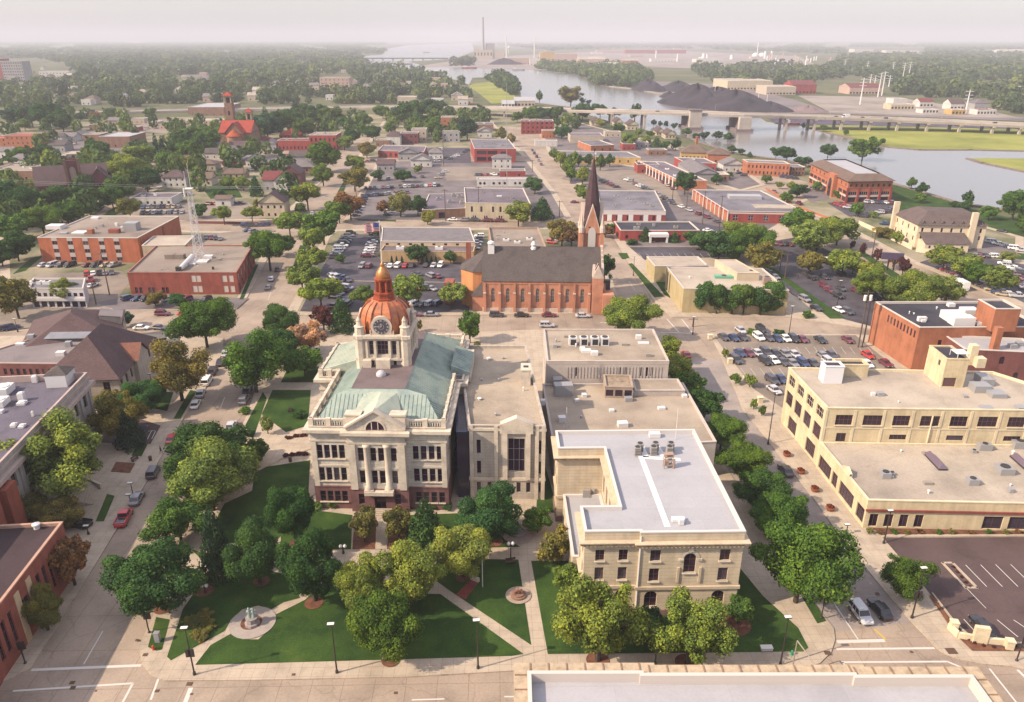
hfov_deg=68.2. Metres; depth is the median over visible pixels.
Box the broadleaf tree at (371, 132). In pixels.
[363,125,381,140]
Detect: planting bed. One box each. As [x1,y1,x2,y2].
[111,462,134,472]
[240,615,261,629]
[873,528,1023,533]
[929,595,949,622]
[960,638,1023,650]
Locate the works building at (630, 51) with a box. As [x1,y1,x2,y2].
[623,49,685,53]
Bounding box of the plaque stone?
[470,576,479,582]
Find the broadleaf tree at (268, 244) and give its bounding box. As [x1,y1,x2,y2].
[242,230,293,270]
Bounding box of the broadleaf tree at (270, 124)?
[253,112,284,135]
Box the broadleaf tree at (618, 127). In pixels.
[611,123,625,130]
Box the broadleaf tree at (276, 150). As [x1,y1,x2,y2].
[272,147,282,153]
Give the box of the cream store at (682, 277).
[646,256,788,313]
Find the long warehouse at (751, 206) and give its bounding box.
[692,189,795,223]
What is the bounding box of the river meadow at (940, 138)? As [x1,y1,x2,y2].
[809,125,1023,149]
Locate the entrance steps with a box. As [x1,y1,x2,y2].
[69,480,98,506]
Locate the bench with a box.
[505,557,515,563]
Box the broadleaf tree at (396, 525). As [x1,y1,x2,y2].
[381,505,410,541]
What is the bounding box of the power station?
[474,43,503,58]
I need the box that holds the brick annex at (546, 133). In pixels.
[541,129,554,137]
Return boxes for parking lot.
[0,271,128,330]
[67,131,123,152]
[97,294,247,309]
[102,418,160,443]
[125,203,259,219]
[133,119,208,133]
[147,135,170,146]
[195,228,275,244]
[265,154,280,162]
[300,231,473,311]
[355,173,449,219]
[426,148,470,162]
[441,167,542,180]
[563,167,685,209]
[569,169,599,182]
[630,247,727,259]
[684,220,744,253]
[714,335,896,406]
[767,238,894,325]
[802,189,829,201]
[827,199,893,216]
[885,537,1023,647]
[920,255,1023,301]
[959,241,1020,255]
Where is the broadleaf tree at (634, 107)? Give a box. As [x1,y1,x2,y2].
[630,103,641,120]
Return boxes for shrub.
[181,613,200,627]
[189,628,209,643]
[197,607,214,621]
[198,618,218,630]
[211,190,226,195]
[238,406,250,414]
[246,429,255,435]
[291,409,306,418]
[314,501,324,510]
[327,503,337,508]
[442,502,451,510]
[626,238,637,244]
[746,328,758,334]
[772,329,785,334]
[802,310,814,317]
[866,528,874,533]
[874,227,894,237]
[875,530,884,534]
[890,528,898,534]
[915,528,924,533]
[936,528,942,534]
[947,528,955,533]
[967,530,975,533]
[985,529,992,533]
[998,251,1019,259]
[1003,529,1010,534]
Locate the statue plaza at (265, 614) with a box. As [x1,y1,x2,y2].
[229,607,275,638]
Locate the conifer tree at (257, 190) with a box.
[249,175,263,196]
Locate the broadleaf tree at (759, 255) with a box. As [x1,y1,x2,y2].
[744,241,785,268]
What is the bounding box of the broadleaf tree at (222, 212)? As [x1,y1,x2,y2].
[210,205,231,224]
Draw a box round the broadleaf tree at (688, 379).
[673,370,707,392]
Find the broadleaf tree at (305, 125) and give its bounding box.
[292,117,314,136]
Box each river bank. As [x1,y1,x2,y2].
[693,141,1007,210]
[805,126,1023,150]
[965,158,1023,171]
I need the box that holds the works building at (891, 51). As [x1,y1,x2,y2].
[881,50,918,52]
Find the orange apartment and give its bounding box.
[4,133,46,147]
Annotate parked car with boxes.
[2,323,20,330]
[37,262,46,266]
[54,260,66,266]
[81,262,90,266]
[84,270,89,275]
[87,283,99,287]
[99,262,109,266]
[109,269,114,274]
[120,294,133,300]
[128,491,144,505]
[130,294,141,300]
[132,324,149,329]
[139,425,147,434]
[145,465,160,478]
[151,324,165,330]
[154,309,170,315]
[165,433,176,443]
[185,294,193,300]
[190,399,200,408]
[195,388,205,397]
[200,295,212,301]
[207,366,218,374]
[215,358,225,365]
[221,350,229,356]
[225,420,237,427]
[238,394,249,404]
[241,385,252,393]
[247,222,256,226]
[248,228,258,232]
[261,221,270,225]
[264,284,270,289]
[268,276,273,281]
[327,254,338,258]
[328,302,335,307]
[331,248,343,252]
[343,232,353,236]
[344,276,351,282]
[344,299,353,305]
[358,261,365,267]
[364,246,375,250]
[365,242,376,245]
[365,262,373,268]
[368,236,378,240]
[401,263,408,267]
[408,263,415,267]
[412,271,421,275]
[416,300,425,306]
[422,262,429,267]
[424,299,432,306]
[424,311,438,316]
[425,272,434,277]
[429,285,437,290]
[430,262,437,267]
[431,299,443,306]
[435,273,441,278]
[437,260,443,266]
[459,217,468,220]
[470,217,480,220]
[474,233,484,236]
[474,236,483,240]
[489,310,503,317]
[514,311,528,317]
[539,320,554,327]
[541,311,556,317]
[546,238,556,243]
[575,312,590,317]
[680,351,690,357]
[717,333,729,340]
[727,333,739,341]
[728,353,742,363]
[733,348,746,356]
[734,326,746,332]
[737,333,748,340]
[743,348,755,356]
[751,348,762,356]
[752,330,764,340]
[755,323,767,332]
[758,354,772,364]
[759,345,772,355]
[763,333,774,341]
[764,372,779,384]
[766,384,782,394]
[768,355,780,363]
[771,273,780,278]
[771,349,782,357]
[772,334,783,341]
[775,373,786,383]
[777,463,794,476]
[778,357,790,365]
[779,349,791,357]
[781,334,791,341]
[787,332,800,342]
[787,358,799,366]
[788,349,800,357]
[795,356,810,366]
[798,293,810,301]
[798,334,808,342]
[806,273,817,279]
[807,358,819,366]
[810,304,822,310]
[813,335,826,342]
[815,351,826,356]
[818,281,828,287]
[819,273,829,279]
[821,354,831,360]
[823,286,834,292]
[825,350,838,357]
[832,290,843,298]
[832,306,844,312]
[835,285,846,290]
[841,335,853,342]
[842,306,854,314]
[847,597,873,624]
[860,350,874,358]
[864,359,874,367]
[866,597,893,620]
[877,297,888,300]
[878,358,892,366]
[949,271,959,274]
[968,615,995,636]
[978,251,990,257]
[984,286,994,290]
[990,288,1005,293]
[995,291,1008,296]
[996,228,1008,232]
[997,260,1010,263]
[1002,261,1013,265]
[1006,265,1020,268]
[1015,247,1023,251]
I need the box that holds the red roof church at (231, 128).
[218,91,259,147]
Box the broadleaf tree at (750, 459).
[713,440,774,480]
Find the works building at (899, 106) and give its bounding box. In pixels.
[883,103,914,109]
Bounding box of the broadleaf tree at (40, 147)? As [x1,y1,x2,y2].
[36,143,53,154]
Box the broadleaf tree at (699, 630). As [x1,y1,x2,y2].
[645,585,739,664]
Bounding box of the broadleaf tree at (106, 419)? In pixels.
[86,390,148,437]
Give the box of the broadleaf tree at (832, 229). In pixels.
[794,218,844,251]
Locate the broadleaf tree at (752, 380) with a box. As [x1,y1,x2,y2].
[744,374,757,386]
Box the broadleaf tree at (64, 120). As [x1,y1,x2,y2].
[45,111,72,130]
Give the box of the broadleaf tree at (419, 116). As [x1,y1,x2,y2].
[414,114,423,120]
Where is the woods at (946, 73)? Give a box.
[691,50,1023,113]
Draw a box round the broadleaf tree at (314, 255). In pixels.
[295,245,328,265]
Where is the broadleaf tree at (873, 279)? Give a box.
[851,266,891,295]
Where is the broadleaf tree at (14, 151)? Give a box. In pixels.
[4,146,26,157]
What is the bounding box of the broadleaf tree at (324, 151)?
[304,139,341,166]
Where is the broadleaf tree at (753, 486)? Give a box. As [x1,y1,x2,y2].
[731,468,794,507]
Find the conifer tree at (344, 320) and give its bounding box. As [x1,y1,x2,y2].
[326,297,355,335]
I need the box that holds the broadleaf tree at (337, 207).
[323,201,351,222]
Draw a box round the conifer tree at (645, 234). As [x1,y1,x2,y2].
[640,227,648,241]
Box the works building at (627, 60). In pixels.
[621,59,638,63]
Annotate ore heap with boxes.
[487,58,522,64]
[791,105,828,112]
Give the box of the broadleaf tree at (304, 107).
[290,103,309,111]
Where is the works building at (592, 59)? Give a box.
[576,57,604,62]
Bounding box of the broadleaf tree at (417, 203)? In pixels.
[408,195,426,216]
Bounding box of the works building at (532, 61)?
[529,58,539,64]
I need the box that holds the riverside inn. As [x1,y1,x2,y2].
[889,201,988,251]
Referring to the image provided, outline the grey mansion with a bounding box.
[182,75,210,80]
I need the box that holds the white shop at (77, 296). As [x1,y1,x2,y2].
[29,278,88,307]
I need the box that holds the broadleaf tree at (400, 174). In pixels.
[393,169,412,180]
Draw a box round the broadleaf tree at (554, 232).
[546,218,576,245]
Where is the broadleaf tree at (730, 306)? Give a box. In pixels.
[723,283,745,313]
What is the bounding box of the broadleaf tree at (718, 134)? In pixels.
[711,131,722,138]
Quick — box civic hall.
[0,366,101,524]
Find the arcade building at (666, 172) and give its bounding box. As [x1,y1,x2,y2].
[638,161,707,189]
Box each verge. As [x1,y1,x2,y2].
[13,256,41,273]
[104,207,119,215]
[240,264,257,298]
[288,245,305,282]
[328,182,345,209]
[357,219,395,220]
[894,199,914,210]
[1017,253,1023,259]
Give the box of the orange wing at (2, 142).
[0,135,6,146]
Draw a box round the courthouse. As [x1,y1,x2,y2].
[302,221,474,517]
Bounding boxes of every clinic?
[129,192,182,205]
[614,221,699,242]
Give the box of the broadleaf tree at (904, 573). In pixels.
[878,553,940,600]
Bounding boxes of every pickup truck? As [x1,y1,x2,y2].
[68,518,92,529]
[87,275,94,281]
[96,269,101,275]
[107,261,121,267]
[113,508,133,527]
[325,294,341,298]
[335,242,347,246]
[360,252,374,257]
[481,217,492,221]
[493,217,503,221]
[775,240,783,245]
[879,220,889,225]
[939,266,951,270]
[1008,291,1023,297]
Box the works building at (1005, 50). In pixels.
[992,49,1023,52]
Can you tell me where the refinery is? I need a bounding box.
[766,53,831,64]
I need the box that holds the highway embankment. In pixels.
[0,110,374,120]
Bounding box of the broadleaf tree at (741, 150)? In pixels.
[737,148,745,154]
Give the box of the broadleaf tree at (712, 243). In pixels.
[693,230,740,258]
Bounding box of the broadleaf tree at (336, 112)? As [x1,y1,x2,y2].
[317,105,344,120]
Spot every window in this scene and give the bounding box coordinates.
[0,620,11,650]
[0,645,4,660]
[7,612,17,640]
[23,460,28,474]
[41,566,48,587]
[48,559,55,586]
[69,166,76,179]
[103,382,110,390]
[191,275,195,281]
[196,275,200,281]
[222,275,226,281]
[228,275,233,281]
[316,445,323,459]
[319,467,325,481]
[320,491,326,501]
[324,445,330,459]
[326,467,333,481]
[327,491,334,502]
[331,445,338,459]
[334,468,340,481]
[335,491,341,502]
[339,445,345,459]
[341,468,347,481]
[342,491,348,502]
[358,448,363,459]
[359,494,364,502]
[360,471,365,481]
[369,341,373,353]
[370,448,375,459]
[372,471,377,482]
[377,341,388,353]
[378,448,383,460]
[380,471,385,482]
[391,448,396,460]
[392,341,396,353]
[392,471,397,482]
[395,494,400,503]
[412,446,419,460]
[413,469,420,482]
[415,492,421,503]
[420,446,427,460]
[421,469,428,482]
[424,492,429,503]
[428,446,435,460]
[429,469,436,482]
[431,492,437,503]
[436,446,442,460]
[437,469,443,483]
[439,212,444,217]
[439,492,445,503]
[457,435,468,494]
[477,157,485,160]
[477,440,480,452]
[477,461,480,471]
[491,288,494,301]
[506,288,509,301]
[508,439,524,470]
[517,482,520,490]
[521,288,524,301]
[526,482,529,491]
[536,288,538,301]
[538,462,540,472]
[539,440,541,452]
[550,289,553,301]
[565,289,568,301]
[580,289,583,302]
[593,567,603,581]
[594,550,604,562]
[606,390,612,395]
[615,390,622,395]
[616,567,626,580]
[617,550,628,562]
[624,390,631,395]
[644,591,656,608]
[647,568,658,582]
[649,550,660,562]
[682,553,695,574]
[711,590,723,606]
[716,568,727,582]
[718,549,730,561]
[787,391,792,406]
[788,416,796,435]
[789,376,794,387]
[795,400,801,417]
[798,385,803,397]
[804,410,810,427]
[806,438,814,456]
[807,395,813,407]
[813,421,820,439]
[817,404,823,418]
[819,456,830,478]
[827,177,831,195]
[832,472,837,487]
[834,415,852,425]
[835,433,845,440]
[840,481,853,507]
[847,197,854,201]
[856,502,864,521]
[858,197,865,201]
[861,415,882,426]
[868,514,877,525]
[881,191,888,194]
[883,514,892,525]
[889,435,905,438]
[891,416,909,426]
[898,515,907,525]
[913,515,923,526]
[918,416,939,427]
[946,435,962,439]
[948,416,967,427]
[976,417,997,427]
[981,516,1002,528]
[998,357,1004,363]
[1003,436,1020,440]
[1006,417,1023,428]
[1007,517,1023,528]
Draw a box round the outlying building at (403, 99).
[397,96,417,103]
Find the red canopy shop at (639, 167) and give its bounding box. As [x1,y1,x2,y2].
[634,162,659,172]
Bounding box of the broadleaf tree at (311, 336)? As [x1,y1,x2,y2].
[290,319,328,347]
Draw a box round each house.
[0,147,13,157]
[13,153,29,163]
[38,130,57,132]
[47,140,73,151]
[50,133,66,139]
[59,132,81,140]
[65,154,78,157]
[76,130,89,138]
[80,99,94,104]
[85,95,101,103]
[107,117,120,124]
[187,172,217,185]
[197,159,220,170]
[202,93,215,101]
[204,148,226,158]
[229,141,248,147]
[241,155,251,164]
[245,153,266,166]
[247,92,259,100]
[252,87,265,91]
[257,189,290,217]
[260,136,273,144]
[261,171,282,190]
[264,138,277,150]
[273,169,297,192]
[283,163,305,184]
[288,150,312,160]
[309,83,319,89]
[325,94,334,99]
[376,159,395,170]
[386,130,401,144]
[398,146,419,160]
[410,153,432,166]
[428,147,443,158]
[442,130,459,141]
[451,92,462,100]
[458,96,467,104]
[468,98,472,103]
[477,126,491,137]
[491,154,511,168]
[589,116,602,125]
[612,116,623,125]
[624,119,638,129]
[653,125,662,135]
[661,128,675,138]
[717,156,742,171]
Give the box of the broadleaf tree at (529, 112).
[522,105,538,118]
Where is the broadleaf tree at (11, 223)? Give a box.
[0,212,32,237]
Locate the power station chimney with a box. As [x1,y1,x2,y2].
[482,17,484,49]
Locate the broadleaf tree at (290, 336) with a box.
[267,328,298,350]
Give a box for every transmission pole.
[859,78,866,104]
[877,74,883,96]
[881,72,888,95]
[965,90,973,113]
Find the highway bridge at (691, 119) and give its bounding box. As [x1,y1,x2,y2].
[0,105,1023,134]
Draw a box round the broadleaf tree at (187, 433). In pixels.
[160,420,249,482]
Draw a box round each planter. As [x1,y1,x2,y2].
[783,450,790,456]
[797,467,804,474]
[811,485,819,492]
[826,503,834,511]
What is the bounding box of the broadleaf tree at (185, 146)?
[174,139,204,155]
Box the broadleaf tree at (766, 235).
[738,225,778,247]
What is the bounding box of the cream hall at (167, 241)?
[141,235,195,255]
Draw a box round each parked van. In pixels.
[45,260,58,267]
[63,260,76,267]
[89,260,101,266]
[139,293,147,301]
[201,374,212,385]
[332,272,339,278]
[333,245,345,249]
[337,239,349,243]
[341,283,353,288]
[394,261,401,267]
[408,299,419,306]
[703,213,711,218]
[780,240,788,245]
[857,213,867,217]
[882,208,890,212]
[978,282,992,287]
[985,238,996,242]
[1007,244,1019,249]
[1014,268,1023,273]
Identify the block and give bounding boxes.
[0,230,277,310]
[0,334,222,680]
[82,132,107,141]
[139,330,834,680]
[149,165,320,220]
[288,228,617,314]
[343,161,570,220]
[358,121,526,156]
[400,131,419,143]
[411,127,427,140]
[441,116,457,127]
[521,119,553,133]
[540,123,765,189]
[561,164,951,328]
[713,334,1023,669]
[790,198,1023,307]
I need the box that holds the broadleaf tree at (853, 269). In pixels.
[847,258,864,273]
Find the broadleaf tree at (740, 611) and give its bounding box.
[725,593,754,623]
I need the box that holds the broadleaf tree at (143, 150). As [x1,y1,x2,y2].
[121,142,155,159]
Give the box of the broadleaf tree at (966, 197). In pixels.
[961,190,974,201]
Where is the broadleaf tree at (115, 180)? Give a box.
[103,174,136,197]
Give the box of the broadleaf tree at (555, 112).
[548,106,563,118]
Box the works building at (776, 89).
[756,85,795,94]
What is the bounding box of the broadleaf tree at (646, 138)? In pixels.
[640,135,651,143]
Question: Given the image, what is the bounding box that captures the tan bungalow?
[221,168,249,177]
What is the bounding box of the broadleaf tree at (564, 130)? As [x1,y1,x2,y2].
[552,124,571,138]
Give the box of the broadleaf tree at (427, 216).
[420,210,435,224]
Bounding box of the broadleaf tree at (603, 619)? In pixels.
[550,571,649,661]
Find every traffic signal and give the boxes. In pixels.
[16,641,26,663]
[143,612,150,632]
[820,598,828,618]
[1015,637,1023,661]
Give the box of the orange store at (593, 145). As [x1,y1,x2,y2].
[578,140,613,150]
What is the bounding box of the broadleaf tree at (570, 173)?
[565,167,576,180]
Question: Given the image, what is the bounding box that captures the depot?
[680,136,707,157]
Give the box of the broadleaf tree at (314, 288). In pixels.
[297,277,345,304]
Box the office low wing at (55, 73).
[38,71,74,76]
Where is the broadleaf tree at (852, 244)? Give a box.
[849,240,855,248]
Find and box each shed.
[89,123,105,129]
[127,126,142,130]
[130,117,147,123]
[147,120,162,126]
[376,138,390,146]
[534,140,556,146]
[603,131,620,136]
[620,142,634,149]
[635,140,648,147]
[646,148,666,154]
[678,158,719,183]
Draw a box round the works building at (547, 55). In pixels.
[539,51,553,60]
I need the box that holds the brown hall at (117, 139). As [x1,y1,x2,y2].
[98,132,146,147]
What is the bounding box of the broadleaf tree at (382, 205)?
[376,200,389,212]
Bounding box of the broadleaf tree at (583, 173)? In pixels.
[576,166,589,183]
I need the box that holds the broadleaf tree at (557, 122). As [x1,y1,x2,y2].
[553,118,560,125]
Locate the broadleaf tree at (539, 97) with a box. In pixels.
[536,89,542,102]
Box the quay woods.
[449,55,477,65]
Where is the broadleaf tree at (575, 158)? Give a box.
[569,150,578,163]
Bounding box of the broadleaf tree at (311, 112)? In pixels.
[304,104,326,123]
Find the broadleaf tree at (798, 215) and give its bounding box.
[779,207,817,228]
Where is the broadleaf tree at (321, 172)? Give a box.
[309,162,334,185]
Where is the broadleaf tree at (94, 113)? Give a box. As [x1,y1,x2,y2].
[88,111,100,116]
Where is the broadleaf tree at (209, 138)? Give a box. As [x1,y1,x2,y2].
[189,129,222,148]
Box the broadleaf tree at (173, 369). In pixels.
[146,338,212,400]
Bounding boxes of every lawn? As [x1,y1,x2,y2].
[96,494,113,520]
[131,443,146,455]
[148,617,169,650]
[156,392,172,410]
[167,550,299,659]
[174,390,195,418]
[195,581,522,664]
[204,185,241,198]
[216,460,309,542]
[245,393,266,437]
[262,390,310,431]
[281,366,318,381]
[281,510,351,548]
[410,513,519,546]
[431,559,530,644]
[531,561,807,653]
[536,467,553,512]
[618,253,628,258]
[629,263,662,296]
[656,282,669,297]
[768,266,845,318]
[802,597,825,622]
[858,251,899,276]
[891,185,1023,236]
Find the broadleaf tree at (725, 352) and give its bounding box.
[722,348,728,357]
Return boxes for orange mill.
[742,159,789,175]
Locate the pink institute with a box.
[319,77,352,88]
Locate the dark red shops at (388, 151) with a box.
[378,145,426,157]
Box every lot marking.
[638,253,872,374]
[964,564,1023,636]
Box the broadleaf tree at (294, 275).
[285,261,321,287]
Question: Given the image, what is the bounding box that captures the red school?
[309,132,341,149]
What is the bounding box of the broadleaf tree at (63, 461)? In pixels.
[0,405,103,496]
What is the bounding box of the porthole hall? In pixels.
[477,177,527,186]
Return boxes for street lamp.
[180,626,195,675]
[200,584,207,592]
[327,622,338,673]
[339,544,346,553]
[473,618,479,668]
[507,541,514,557]
[767,391,777,444]
[779,615,791,664]
[861,301,870,347]
[882,509,893,543]
[910,566,927,618]
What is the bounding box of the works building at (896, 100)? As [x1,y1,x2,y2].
[885,98,907,102]
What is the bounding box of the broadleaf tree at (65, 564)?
[46,533,90,585]
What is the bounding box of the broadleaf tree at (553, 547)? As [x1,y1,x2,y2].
[535,523,568,562]
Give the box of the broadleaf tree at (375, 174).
[369,170,384,179]
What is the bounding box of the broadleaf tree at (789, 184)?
[786,181,795,187]
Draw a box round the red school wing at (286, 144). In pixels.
[277,138,309,150]
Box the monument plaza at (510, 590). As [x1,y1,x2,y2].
[506,586,530,603]
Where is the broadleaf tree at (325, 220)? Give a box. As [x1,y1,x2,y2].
[301,208,340,244]
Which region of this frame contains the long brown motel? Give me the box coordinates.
[273,160,315,172]
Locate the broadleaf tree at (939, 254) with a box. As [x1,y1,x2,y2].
[924,243,965,267]
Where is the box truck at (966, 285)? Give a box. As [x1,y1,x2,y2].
[957,278,970,290]
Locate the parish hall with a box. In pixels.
[488,227,545,245]
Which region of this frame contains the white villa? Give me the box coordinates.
[160,170,188,186]
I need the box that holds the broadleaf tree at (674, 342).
[659,335,682,356]
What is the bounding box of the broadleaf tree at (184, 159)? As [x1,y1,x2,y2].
[175,156,193,169]
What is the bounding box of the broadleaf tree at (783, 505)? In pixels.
[748,491,809,531]
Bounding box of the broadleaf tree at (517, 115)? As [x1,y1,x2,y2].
[511,111,523,120]
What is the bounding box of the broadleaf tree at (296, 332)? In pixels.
[285,326,303,345]
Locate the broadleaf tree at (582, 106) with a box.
[570,103,593,120]
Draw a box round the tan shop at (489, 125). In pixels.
[476,122,493,130]
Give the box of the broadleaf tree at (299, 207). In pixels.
[294,202,306,212]
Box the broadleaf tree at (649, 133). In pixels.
[646,131,654,135]
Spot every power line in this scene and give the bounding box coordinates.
[0,179,290,186]
[7,181,353,187]
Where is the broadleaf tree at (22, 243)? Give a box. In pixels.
[0,230,36,260]
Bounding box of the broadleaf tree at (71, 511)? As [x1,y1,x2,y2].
[31,494,86,527]
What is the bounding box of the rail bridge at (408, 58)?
[368,58,447,60]
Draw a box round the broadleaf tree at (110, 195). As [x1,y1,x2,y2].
[98,186,124,208]
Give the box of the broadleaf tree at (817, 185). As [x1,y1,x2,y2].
[812,181,822,189]
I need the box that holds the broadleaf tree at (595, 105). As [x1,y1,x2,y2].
[592,103,606,116]
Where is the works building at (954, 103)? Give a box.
[942,99,964,108]
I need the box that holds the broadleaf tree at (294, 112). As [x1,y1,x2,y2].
[280,108,302,124]
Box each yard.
[10,227,258,297]
[115,166,315,218]
[298,229,603,310]
[352,161,563,218]
[363,121,521,155]
[545,124,758,188]
[573,164,776,245]
[614,81,1023,120]
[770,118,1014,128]
[793,196,1014,298]
[800,96,1022,118]
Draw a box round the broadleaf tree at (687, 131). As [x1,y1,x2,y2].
[681,128,691,135]
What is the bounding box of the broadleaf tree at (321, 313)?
[308,305,334,331]
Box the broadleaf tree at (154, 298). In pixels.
[144,291,167,305]
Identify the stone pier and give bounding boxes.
[707,334,712,339]
[727,357,733,363]
[757,396,763,402]
[949,618,959,628]
[1003,637,1016,650]
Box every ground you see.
[0,41,1023,218]
[0,110,809,186]
[409,51,813,70]
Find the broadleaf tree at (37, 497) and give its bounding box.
[21,483,48,522]
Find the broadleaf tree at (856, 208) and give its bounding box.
[848,202,864,216]
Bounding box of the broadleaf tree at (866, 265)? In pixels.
[856,261,885,275]
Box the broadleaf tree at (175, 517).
[137,487,213,545]
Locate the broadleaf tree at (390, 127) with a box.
[383,123,395,131]
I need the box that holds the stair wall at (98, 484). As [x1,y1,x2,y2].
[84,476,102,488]
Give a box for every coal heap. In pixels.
[631,79,665,91]
[657,83,716,108]
[659,91,672,97]
[662,81,688,91]
[699,89,771,112]
[710,86,729,92]
[767,101,793,112]
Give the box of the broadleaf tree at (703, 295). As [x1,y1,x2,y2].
[693,280,713,309]
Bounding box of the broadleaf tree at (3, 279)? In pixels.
[0,275,12,291]
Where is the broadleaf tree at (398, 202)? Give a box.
[387,191,411,216]
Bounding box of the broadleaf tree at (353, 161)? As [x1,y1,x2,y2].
[344,155,365,167]
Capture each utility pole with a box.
[87,281,96,304]
[100,252,109,294]
[719,195,725,230]
[779,249,786,275]
[784,253,791,278]
[857,290,873,347]
[863,301,871,342]
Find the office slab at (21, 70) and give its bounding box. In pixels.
[0,61,32,81]
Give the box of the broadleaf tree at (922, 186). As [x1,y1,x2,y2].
[915,182,930,193]
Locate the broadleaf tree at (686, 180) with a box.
[673,171,697,194]
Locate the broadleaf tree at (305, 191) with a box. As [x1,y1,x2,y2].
[288,182,320,210]
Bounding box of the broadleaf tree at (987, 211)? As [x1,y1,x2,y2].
[980,205,1001,219]
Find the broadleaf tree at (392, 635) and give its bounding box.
[344,588,424,664]
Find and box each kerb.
[351,312,462,312]
[629,246,697,246]
[881,534,1023,537]
[931,592,1021,643]
[941,562,978,588]
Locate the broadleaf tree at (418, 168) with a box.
[413,165,422,172]
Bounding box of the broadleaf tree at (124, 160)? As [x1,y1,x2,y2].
[106,152,152,175]
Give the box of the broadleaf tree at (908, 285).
[883,268,950,300]
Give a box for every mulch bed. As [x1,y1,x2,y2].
[153,603,167,613]
[194,583,213,596]
[253,576,269,585]
[304,597,323,608]
[352,518,376,548]
[381,653,399,666]
[387,513,408,548]
[455,573,469,581]
[491,538,502,546]
[586,652,608,662]
[675,654,697,664]
[715,620,747,630]
[718,615,750,635]
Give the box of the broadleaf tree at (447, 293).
[437,282,467,308]
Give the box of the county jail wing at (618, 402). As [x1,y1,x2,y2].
[540,374,716,485]
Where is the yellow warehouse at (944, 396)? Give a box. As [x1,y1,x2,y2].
[781,343,1023,464]
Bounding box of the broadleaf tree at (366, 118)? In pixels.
[357,112,373,124]
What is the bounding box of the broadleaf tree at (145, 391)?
[116,379,167,412]
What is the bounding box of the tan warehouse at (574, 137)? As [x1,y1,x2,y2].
[568,133,602,142]
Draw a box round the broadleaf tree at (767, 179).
[761,174,772,182]
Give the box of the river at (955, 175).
[364,43,1023,207]
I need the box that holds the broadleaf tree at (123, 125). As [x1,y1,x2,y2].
[116,120,129,131]
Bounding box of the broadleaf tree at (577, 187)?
[573,184,585,192]
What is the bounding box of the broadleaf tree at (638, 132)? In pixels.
[633,128,643,136]
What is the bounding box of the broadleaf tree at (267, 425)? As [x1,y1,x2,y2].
[259,415,273,433]
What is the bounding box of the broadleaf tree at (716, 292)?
[708,283,729,313]
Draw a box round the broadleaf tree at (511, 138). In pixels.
[507,133,515,142]
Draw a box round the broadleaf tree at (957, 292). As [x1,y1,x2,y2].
[935,275,968,300]
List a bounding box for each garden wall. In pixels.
[144,413,162,418]
[192,221,272,223]
[766,188,791,203]
[798,206,827,217]
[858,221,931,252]
[947,623,1004,644]
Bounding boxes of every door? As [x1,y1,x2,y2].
[375,497,386,507]
[942,378,955,385]
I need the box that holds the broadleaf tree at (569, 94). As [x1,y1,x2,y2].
[558,85,583,104]
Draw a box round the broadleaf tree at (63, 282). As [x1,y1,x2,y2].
[48,276,76,297]
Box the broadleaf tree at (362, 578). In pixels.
[332,550,386,610]
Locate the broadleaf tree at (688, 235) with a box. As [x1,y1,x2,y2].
[682,231,695,241]
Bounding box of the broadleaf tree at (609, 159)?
[605,153,615,166]
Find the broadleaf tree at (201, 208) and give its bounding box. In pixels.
[190,203,207,216]
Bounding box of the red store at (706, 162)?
[674,157,715,170]
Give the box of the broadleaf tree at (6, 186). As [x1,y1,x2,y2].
[0,180,26,200]
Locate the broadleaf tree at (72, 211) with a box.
[51,201,83,223]
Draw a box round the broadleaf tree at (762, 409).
[758,405,766,415]
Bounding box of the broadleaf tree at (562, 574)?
[550,561,578,588]
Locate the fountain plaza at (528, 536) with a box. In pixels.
[502,524,534,543]
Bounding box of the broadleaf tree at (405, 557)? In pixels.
[372,538,447,605]
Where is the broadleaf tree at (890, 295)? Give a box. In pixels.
[879,289,902,300]
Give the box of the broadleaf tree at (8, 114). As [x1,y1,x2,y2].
[0,106,20,122]
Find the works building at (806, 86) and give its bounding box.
[784,80,816,93]
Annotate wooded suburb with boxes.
[0,41,473,107]
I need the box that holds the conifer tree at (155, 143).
[152,133,158,154]
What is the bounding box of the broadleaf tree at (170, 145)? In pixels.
[165,138,184,152]
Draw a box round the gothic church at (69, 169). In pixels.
[32,158,110,199]
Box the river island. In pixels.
[972,158,1023,169]
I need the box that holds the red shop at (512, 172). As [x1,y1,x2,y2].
[500,168,525,176]
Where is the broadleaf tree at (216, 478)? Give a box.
[164,435,260,510]
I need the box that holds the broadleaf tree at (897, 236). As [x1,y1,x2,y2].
[889,230,904,243]
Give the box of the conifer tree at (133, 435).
[112,406,146,454]
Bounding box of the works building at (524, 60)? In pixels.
[508,58,528,63]
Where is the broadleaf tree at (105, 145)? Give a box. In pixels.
[80,139,111,153]
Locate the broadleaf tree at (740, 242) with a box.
[718,229,755,258]
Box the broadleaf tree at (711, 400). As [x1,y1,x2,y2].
[690,388,725,417]
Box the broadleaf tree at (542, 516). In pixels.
[521,506,552,532]
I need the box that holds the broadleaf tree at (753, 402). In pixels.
[750,399,757,408]
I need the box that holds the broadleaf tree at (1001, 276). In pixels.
[980,264,1020,288]
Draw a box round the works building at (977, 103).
[964,99,989,109]
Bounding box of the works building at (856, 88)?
[838,83,881,93]
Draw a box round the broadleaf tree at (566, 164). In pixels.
[561,157,575,171]
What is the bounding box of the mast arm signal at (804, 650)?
[792,640,815,664]
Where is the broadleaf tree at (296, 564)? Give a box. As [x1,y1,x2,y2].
[275,526,342,601]
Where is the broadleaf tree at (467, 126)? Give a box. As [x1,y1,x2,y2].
[456,117,477,139]

